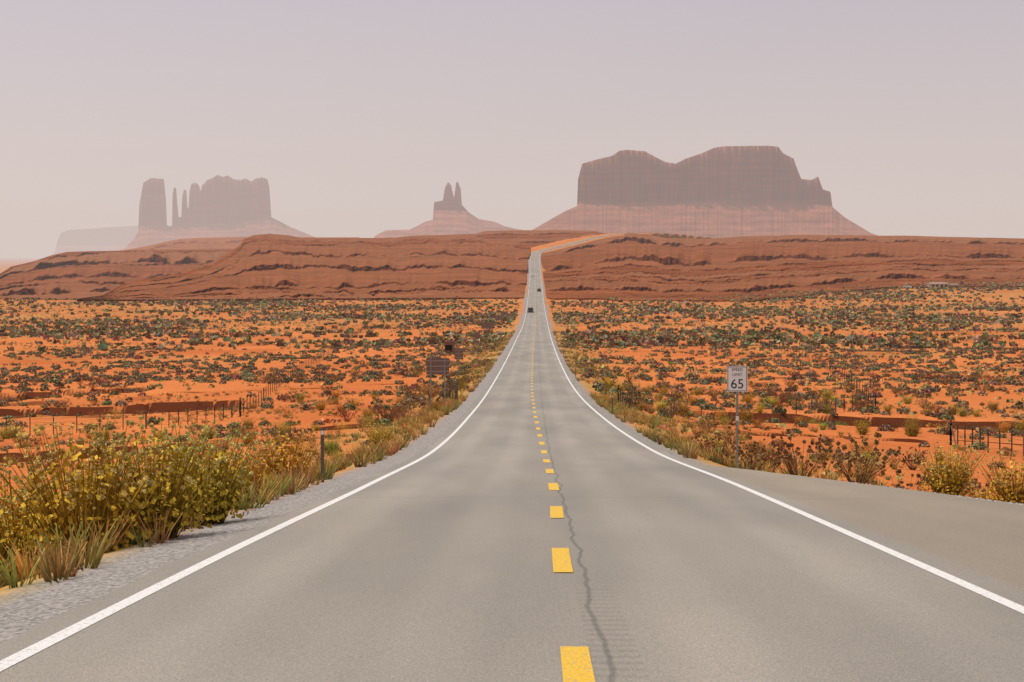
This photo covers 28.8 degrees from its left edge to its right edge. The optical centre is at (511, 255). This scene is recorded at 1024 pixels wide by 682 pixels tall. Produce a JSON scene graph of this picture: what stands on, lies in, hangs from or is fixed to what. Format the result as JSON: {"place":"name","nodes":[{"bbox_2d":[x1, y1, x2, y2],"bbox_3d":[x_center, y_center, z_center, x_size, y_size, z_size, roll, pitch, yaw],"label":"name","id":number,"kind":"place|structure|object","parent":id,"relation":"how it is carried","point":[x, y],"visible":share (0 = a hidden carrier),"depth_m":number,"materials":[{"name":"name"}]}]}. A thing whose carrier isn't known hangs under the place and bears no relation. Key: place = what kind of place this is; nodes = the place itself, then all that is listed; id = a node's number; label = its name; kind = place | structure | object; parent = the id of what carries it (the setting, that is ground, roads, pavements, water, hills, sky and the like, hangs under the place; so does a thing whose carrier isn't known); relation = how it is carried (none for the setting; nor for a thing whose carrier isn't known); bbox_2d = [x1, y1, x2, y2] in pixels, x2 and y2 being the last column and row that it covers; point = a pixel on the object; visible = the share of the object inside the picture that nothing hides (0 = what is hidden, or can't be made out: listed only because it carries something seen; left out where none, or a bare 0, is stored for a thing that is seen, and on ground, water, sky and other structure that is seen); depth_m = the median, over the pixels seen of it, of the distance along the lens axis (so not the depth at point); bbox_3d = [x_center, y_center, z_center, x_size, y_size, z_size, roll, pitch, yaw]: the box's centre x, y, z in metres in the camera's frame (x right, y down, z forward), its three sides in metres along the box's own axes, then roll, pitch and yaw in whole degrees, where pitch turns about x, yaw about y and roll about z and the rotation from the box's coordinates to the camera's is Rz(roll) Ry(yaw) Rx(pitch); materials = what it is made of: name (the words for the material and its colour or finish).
{"place":"outdoors","nodes":[
{"label":"outdoors","id":0,"kind":"place"},
{"bbox_2d":[53,226,137,254],"bbox_3d":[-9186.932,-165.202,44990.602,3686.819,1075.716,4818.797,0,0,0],"label":"mesa","id":1,"kind":"structure","parent":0,"point":[107,239],"depth_m":43544.15,"materials":[{"name":"grey stone"}]},
{"bbox_2d":[0,249,232,299],"bbox_3d":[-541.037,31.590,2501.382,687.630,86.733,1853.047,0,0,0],"label":"hill","id":2,"kind":"structure","parent":0,"point":[75,275],"depth_m":2372.97,"materials":[{"name":"brown stone"}]},
{"bbox_2d":[128,237,358,249],"bbox_3d":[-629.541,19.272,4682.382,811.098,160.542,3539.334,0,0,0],"label":"hill","id":3,"kind":"structure","parent":0,"point":[213,243],"depth_m":5580.37,"materials":[{"name":"brown stone"}]},
{"bbox_2d":[77,234,529,301],"bbox_3d":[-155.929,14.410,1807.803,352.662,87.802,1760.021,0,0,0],"label":"hill","id":4,"kind":"structure","parent":0,"point":[293,268],"depth_m":1378.45,"materials":[{"name":"brown stone"}]},
{"bbox_2d":[374,182,519,237],"bbox_3d":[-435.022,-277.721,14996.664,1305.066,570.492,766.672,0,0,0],"label":"butte","id":5,"kind":"object","parent":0,"point":[452,215],"visible":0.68,"depth_m":14821.47,"materials":[{"name":"brown stone"}]},
{"bbox_2d":[0,233,1023,681],"bbox_3d":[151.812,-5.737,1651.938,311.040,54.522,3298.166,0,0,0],"label":"road","id":6,"kind":"structure","parent":0,"point":[436,565],"depth_m":18.39,"materials":[{"name":"grey asphalt"}]},
{"bbox_2d":[0,258,530,671],"bbox_3d":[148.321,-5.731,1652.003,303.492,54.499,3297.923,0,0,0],"label":"edge line","id":7,"kind":"object","parent":6,"relation":"on","point":[19,656],"visible":0.96,"depth_m":18.14,"materials":[{"name":"white paint"}]},
{"bbox_2d":[531,252,594,681],"bbox_3d":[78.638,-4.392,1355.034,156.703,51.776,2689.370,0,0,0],"label":"dashes","id":8,"kind":"object","parent":6,"relation":"on","point":[576,664],"visible":0.98,"depth_m":13.28,"materials":[{"name":"yellow paint"}]},
{"bbox_2d":[539,242,1023,613],"bbox_3d":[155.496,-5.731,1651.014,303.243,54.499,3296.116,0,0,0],"label":"edge line","id":9,"kind":"object","parent":6,"relation":"on","point":[988,594],"visible":0.98,"depth_m":23.39,"materials":[{"name":"white paint"}]},
{"bbox_2d":[0,233,1023,642],"bbox_3d":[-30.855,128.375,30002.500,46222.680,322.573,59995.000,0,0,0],"label":"ground","id":10,"kind":"structure","parent":0,"point":[26,607],"depth_m":209.66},
{"bbox_2d":[6,397,240,433],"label":"fence","id":11,"kind":"object","parent":10,"relation":"on","point":[232,413],"visible":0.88,"depth_m":145.61,"materials":[{"name":"brown wood"}]},
{"bbox_2d":[119,175,312,250],"bbox_3d":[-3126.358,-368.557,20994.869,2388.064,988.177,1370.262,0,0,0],"label":"butte group","id":12,"kind":"object","parent":10,"relation":"on","point":[224,206],"visible":0.6,"depth_m":20776.91},
{"bbox_2d":[239,312,375,416],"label":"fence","id":13,"kind":"object","parent":10,"relation":"on","point":[358,331],"visible":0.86,"depth_m":235.41,"materials":[{"name":"brown wood"}]},
{"bbox_2d":[321,428,323,481],"bbox_3d":[-4.189,4.508,43.998,0.075,1.400,0.034,0,0,0],"label":"delineator","id":14,"kind":"object","parent":10,"relation":"on","point":[322,454],"visible":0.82,"depth_m":43.98,"materials":[{"name":"brown metal"}]},
{"bbox_2d":[426,358,448,409],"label":"guide sign","id":15,"kind":"object","parent":10,"relation":"on","point":[437,365],"visible":0.88,"depth_m":130.00,"materials":[{"name":"brown metal"}]},
{"bbox_2d":[444,334,454,352],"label":"roadside kiosk","id":16,"kind":"object","parent":10,"relation":"on","point":[449,345],"visible":0.82,"depth_m":355.30,"materials":[{"name":"brown wood"}]},
{"bbox_2d":[443,381,457,399],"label":"road fence","id":17,"kind":"object","parent":10,"relation":"on","point":[456,392],"depth_m":144.64,"materials":[{"name":"brown wood"}]},
{"bbox_2d":[454,348,462,375],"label":"sign back","id":18,"kind":"object","parent":10,"relation":"on","point":[458,353],"visible":0.93,"depth_m":232.00,"materials":[{"name":"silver metal"}]},
{"bbox_2d":[459,377,463,405],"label":"object marker","id":19,"kind":"object","parent":10,"relation":"on","point":[461,383],"visible":0.92,"depth_m":135.00,"materials":[{"name":"yellow metal"}]},
{"bbox_2d":[473,331,480,342],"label":"warning sign back","id":20,"kind":"object","parent":10,"relation":"on","point":[477,335],"visible":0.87,"depth_m":310.00,"materials":[{"name":"silver metal"}]},
{"bbox_2d":[481,322,492,328],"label":"guide sign","id":21,"kind":"object","parent":10,"relation":"on","point":[486,325],"visible":0.88,"depth_m":420.00,"materials":[{"name":"brown metal"}]},
{"bbox_2d":[495,315,501,328],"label":"guide sign","id":22,"kind":"object","parent":10,"relation":"on","point":[498,317],"visible":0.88,"depth_m":560.00,"materials":[{"name":"brown metal"}]},
{"bbox_2d":[0,279,1023,588],"bbox_3d":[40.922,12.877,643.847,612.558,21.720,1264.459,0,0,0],"label":"desert shrubs","id":23,"kind":"object","parent":10,"relation":"on","point":[44,533],"visible":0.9,"depth_m":185.15,"materials":[{"name":"green plant"}]},
{"bbox_2d":[605,377,609,401],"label":"object marker","id":24,"kind":"object","parent":10,"relation":"on","point":[607,384],"visible":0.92,"depth_m":135.00,"materials":[{"name":"yellow metal"}]},
{"bbox_2d":[618,385,632,407],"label":"road fence","id":25,"kind":"object","parent":10,"relation":"on","point":[630,400],"depth_m":141.42,"materials":[{"name":"brown wood"}]},
{"bbox_2d":[727,365,747,467],"bbox_3d":[6.675,4.960,59.020,0.610,3.420,0.054,0,0,0],"label":"speed limit sign","id":26,"kind":"object","parent":10,"relation":"on","point":[737,378],"visible":1,"depth_m":59.00,"materials":[{"name":"silver metal"}]},
{"bbox_2d":[674,392,875,421],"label":"fence","id":27,"kind":"object","parent":10,"relation":"on","point":[801,399],"visible":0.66,"depth_m":160.76,"materials":[{"name":"brown wood"}]},
{"bbox_2d":[698,321,875,403],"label":"fence","id":28,"kind":"object","parent":10,"relation":"on","point":[711,327],"visible":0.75,"depth_m":283.54,"materials":[{"name":"brown wood"}]},
{"bbox_2d":[926,281,966,287],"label":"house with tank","id":29,"kind":"structure","parent":10,"relation":"on","point":[938,284],"depth_m":1121.83,"materials":[{"name":"beige"}]},
{"bbox_2d":[950,419,1023,455],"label":"fence","id":30,"kind":"object","parent":10,"relation":"on","point":[964,428],"visible":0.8,"depth_m":110.02,"materials":[{"name":"brown wood"}]},
{"bbox_2d":[0,0,1023,257],"label":"sky","id":31,"kind":"structure","parent":0,"point":[358,117],"materials":[{"name":"grey"}]},
{"bbox_2d":[444,230,605,246],"bbox_3d":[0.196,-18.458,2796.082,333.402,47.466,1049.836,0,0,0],"label":"hill","id":32,"kind":"structure","parent":0,"point":[534,238],"depth_m":2807.42,"materials":[{"name":"brown stone"}]},
{"bbox_2d":[533,146,877,237],"bbox_3d":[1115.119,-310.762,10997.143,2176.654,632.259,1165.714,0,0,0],"label":"mesa","id":33,"kind":"structure","parent":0,"point":[726,191],"depth_m":10674.67,"materials":[{"name":"brown stone"}]},
{"bbox_2d":[541,233,1023,301],"bbox_3d":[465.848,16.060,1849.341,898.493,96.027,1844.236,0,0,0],"label":"hill","id":34,"kind":"structure","parent":0,"point":[635,266],"depth_m":1509.62,"materials":[{"name":"brown stone"}]}
]}

